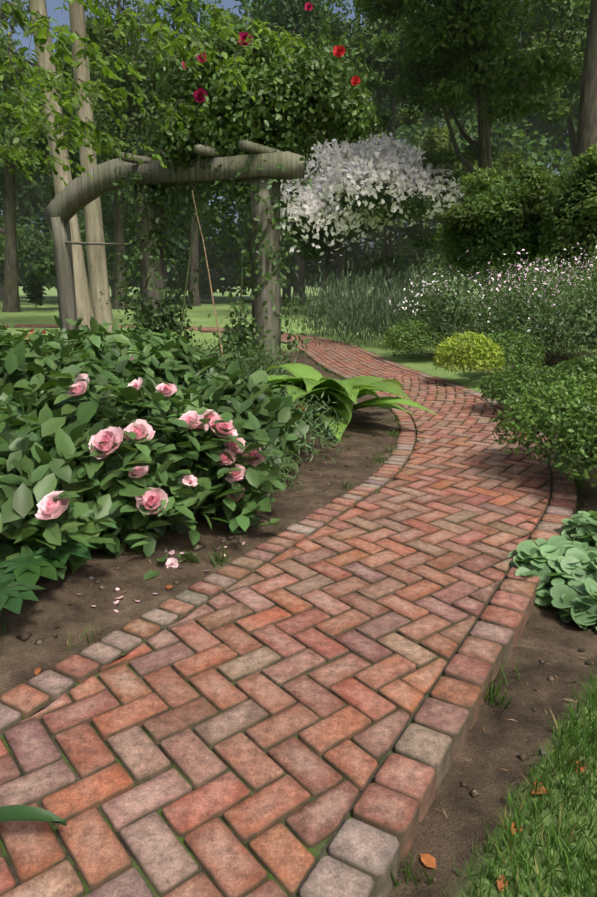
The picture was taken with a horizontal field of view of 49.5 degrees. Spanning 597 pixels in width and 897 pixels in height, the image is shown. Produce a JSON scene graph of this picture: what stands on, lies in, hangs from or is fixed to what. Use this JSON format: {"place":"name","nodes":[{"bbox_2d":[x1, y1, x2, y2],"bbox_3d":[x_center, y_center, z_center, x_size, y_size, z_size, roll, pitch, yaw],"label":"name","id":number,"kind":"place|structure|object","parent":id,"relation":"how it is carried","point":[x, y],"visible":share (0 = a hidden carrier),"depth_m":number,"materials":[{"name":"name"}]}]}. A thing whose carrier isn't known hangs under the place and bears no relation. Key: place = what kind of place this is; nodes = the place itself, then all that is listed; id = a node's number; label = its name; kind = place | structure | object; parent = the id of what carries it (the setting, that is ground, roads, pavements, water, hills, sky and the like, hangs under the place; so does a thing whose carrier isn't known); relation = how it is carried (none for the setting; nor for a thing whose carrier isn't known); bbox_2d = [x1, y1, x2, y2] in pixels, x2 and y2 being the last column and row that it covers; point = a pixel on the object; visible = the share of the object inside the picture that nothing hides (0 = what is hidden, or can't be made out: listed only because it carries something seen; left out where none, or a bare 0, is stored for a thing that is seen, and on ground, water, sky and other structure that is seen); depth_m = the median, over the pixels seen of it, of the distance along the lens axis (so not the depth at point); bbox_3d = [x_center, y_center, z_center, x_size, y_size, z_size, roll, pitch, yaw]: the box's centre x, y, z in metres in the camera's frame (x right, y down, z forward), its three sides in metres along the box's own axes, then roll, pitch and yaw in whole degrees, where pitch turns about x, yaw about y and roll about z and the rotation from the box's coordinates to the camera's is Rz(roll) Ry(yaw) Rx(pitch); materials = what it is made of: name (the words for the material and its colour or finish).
{"place":"outdoors","nodes":[
{"label":"outdoors","id":0,"kind":"place"},
{"bbox_2d":[28,0,93,329],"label":"trunk","id":1,"kind":"object","parent":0,"point":[84,303],"visible":0.48,"depth_m":13.42,"materials":[{"name":"beige wood"}]},
{"bbox_2d":[68,0,113,332],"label":"trunk","id":2,"kind":"object","parent":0,"point":[98,282],"visible":0.56,"depth_m":14.57,"materials":[{"name":"beige wood"}]},
{"bbox_2d":[0,0,572,285],"label":"sky","id":3,"kind":"structure","parent":0,"point":[63,18],"materials":[{"name":"blue"}]},
{"bbox_2d":[0,324,576,896],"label":"brick path","id":4,"kind":"structure","parent":0,"point":[458,502],"depth_m":1.87,"materials":[{"name":"red brick"}]},
{"bbox_2d":[0,0,584,299],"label":"backdrop","id":5,"kind":"structure","parent":0,"point":[557,130],"depth_m":48.07,"materials":[{"name":"green plant"}]},
{"bbox_2d":[0,286,596,896],"bbox_3d":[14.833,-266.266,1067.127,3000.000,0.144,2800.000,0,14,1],"label":"ground","id":6,"kind":"structure","parent":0,"point":[502,740],"depth_m":2.26,"materials":[{"name":"brown soil"}]},
{"bbox_2d":[0,539,95,825],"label":"foreground leaves","id":7,"kind":"object","parent":6,"relation":"on","point":[26,572],"visible":0.83,"depth_m":2.26,"materials":[{"name":"green plant"}]},
{"bbox_2d":[0,23,136,311],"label":"tree","id":8,"kind":"object","parent":6,"relation":"on","point":[47,269],"depth_m":27.47,"materials":[{"name":"green plant"}]},
{"bbox_2d":[50,0,218,308],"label":"tree","id":9,"kind":"object","parent":6,"relation":"on","point":[97,34],"depth_m":29.09,"materials":[{"name":"green plant"}]},
{"bbox_2d":[0,315,309,580],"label":"rose bush","id":10,"kind":"object","parent":6,"relation":"on","point":[49,426],"depth_m":2.95,"materials":[{"name":"green plant"}]},
{"bbox_2d":[43,140,304,373],"bbox_3d":[-2.016,-2.495,9.083,4.770,2.997,1.000,9,16,31],"label":"garden arbor","id":11,"kind":"object","parent":6,"relation":"on","point":[68,203],"visible":0.79,"depth_m":8.35,"materials":[{"name":"grey wood"}]},
{"bbox_2d":[0,0,306,186],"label":"foliage","id":12,"kind":"object","parent":11,"relation":"on","point":[77,127],"depth_m":6.23,"materials":[{"name":"green plant"}]},
{"bbox_2d":[128,0,259,305],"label":"tree","id":13,"kind":"object","parent":6,"relation":"on","point":[178,242],"depth_m":37.32,"materials":[{"name":"green plant"}]},
{"bbox_2d":[90,2,378,373],"bbox_3d":[-0.990,-3.086,8.333,3.821,4.521,2.023,5,15,19],"label":"climbing rose","id":14,"kind":"object","parent":6,"relation":"on","point":[301,98],"depth_m":7.95,"materials":[{"name":"green plant"}]},
{"bbox_2d":[158,329,350,518],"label":"leafy plants","id":15,"kind":"object","parent":6,"relation":"on","point":[309,416],"visible":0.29,"depth_m":4.37,"materials":[{"name":"green plant"}]},
{"bbox_2d":[0,97,576,307],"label":"background shrubs","id":16,"kind":"object","parent":6,"relation":"on","point":[32,244],"visible":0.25,"depth_m":42.78,"materials":[{"name":"green plant"}]},
{"bbox_2d":[2,350,588,895],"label":"grass tufts","id":17,"kind":"object","parent":6,"relation":"on","point":[492,684],"visible":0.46,"depth_m":2.11,"materials":[{"name":"green plant"}]},
{"bbox_2d":[0,399,595,891],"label":"soil debris","id":18,"kind":"object","parent":6,"relation":"on","point":[428,859],"visible":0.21,"depth_m":1.57,"materials":[{"name":"brown plant"}]},
{"bbox_2d":[2,396,595,882],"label":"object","id":19,"kind":"object","parent":6,"relation":"on","point":[24,636],"visible":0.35,"depth_m":2.42,"materials":[{"name":"brown soil"}]},
{"bbox_2d":[235,0,397,304],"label":"tree","id":20,"kind":"object","parent":6,"relation":"on","point":[288,15],"depth_m":36.04,"materials":[{"name":"green plant"}]},
{"bbox_2d":[265,363,437,442],"bbox_3d":[0.211,-0.431,5.336,1.795,0.457,1.650,0,14,1],"label":"leaf plant","id":21,"kind":"object","parent":6,"relation":"on","point":[345,394],"visible":0.67,"depth_m":5.05,"materials":[{"name":"green plant"}]},
{"bbox_2d":[292,84,421,303],"bbox_3d":[2.630,-12.909,33.618,7.950,11.253,7.679,0,14,1],"label":"tree","id":22,"kind":"object","parent":6,"relation":"on","point":[406,118],"depth_m":31.88,"materials":[{"name":"green plant"}]},
{"bbox_2d":[280,132,466,311],"bbox_3d":[2.307,-9.059,26.121,8.483,7.463,6.534,0,14,1],"label":"white tree","id":23,"kind":"object","parent":6,"relation":"on","point":[377,162],"depth_m":24.64,"materials":[{"name":"white plant"}]},
{"bbox_2d":[308,0,441,292],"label":"tree","id":24,"kind":"object","parent":6,"relation":"on","point":[380,62],"depth_m":33.38,"materials":[{"name":"green plant"}]},
{"bbox_2d":[292,334,551,896],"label":"path edging side","id":25,"kind":"object","parent":6,"relation":"on","point":[412,715],"visible":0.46,"depth_m":1.71,"materials":[{"name":"red brick"}]},
{"bbox_2d":[282,241,596,368],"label":"perennial border","id":26,"kind":"object","parent":6,"relation":"on","point":[444,312],"depth_m":10.39,"materials":[{"name":"green plant"}]},
{"bbox_2d":[399,126,523,294],"bbox_3d":[7.297,-11.628,32.899,7.098,9.090,6.218,0,14,1],"label":"tree","id":27,"kind":"object","parent":6,"relation":"on","point":[437,138],"depth_m":32.20,"materials":[{"name":"green plant"}]},
{"bbox_2d":[351,0,582,308],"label":"tree","id":28,"kind":"object","parent":6,"relation":"on","point":[450,57],"depth_m":22.45,"materials":[{"name":"green plant"}]},
{"bbox_2d":[379,319,596,486],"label":"shrubs","id":29,"kind":"object","parent":6,"relation":"on","point":[556,393],"visible":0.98,"depth_m":5.47,"materials":[{"name":"green plant"}]},
{"bbox_2d":[430,148,596,290],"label":"shrub","id":30,"kind":"object","parent":6,"relation":"on","point":[477,252],"depth_m":15.01,"materials":[{"name":"green plant"}]},
{"bbox_2d":[457,0,590,155],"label":"tree","id":31,"kind":"object","parent":6,"relation":"on","point":[557,35],"depth_m":30.86,"materials":[{"name":"green plant"}]},
{"bbox_2d":[506,510,596,629],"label":"ladys mantle leaves","id":32,"kind":"object","parent":6,"relation":"on","point":[563,567],"visible":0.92,"depth_m":2.59,"materials":[{"name":"green plant"}]},
{"bbox_2d":[526,141,596,281],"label":"shrub","id":33,"kind":"object","parent":6,"relation":"on","point":[587,159],"depth_m":13.53,"materials":[{"name":"green plant"}]},
{"bbox_2d":[561,0,596,294],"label":"trunk","id":34,"kind":"object","parent":6,"relation":"on","point":[586,138],"visible":0.35,"depth_m":17.98,"materials":[{"name":"brown plant"}]},
{"bbox_2d":[439,651,596,896],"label":"lawn","id":35,"kind":"structure","parent":0,"point":[567,859],"depth_m":1.42,"materials":[{"name":"green plant"}]}
]}

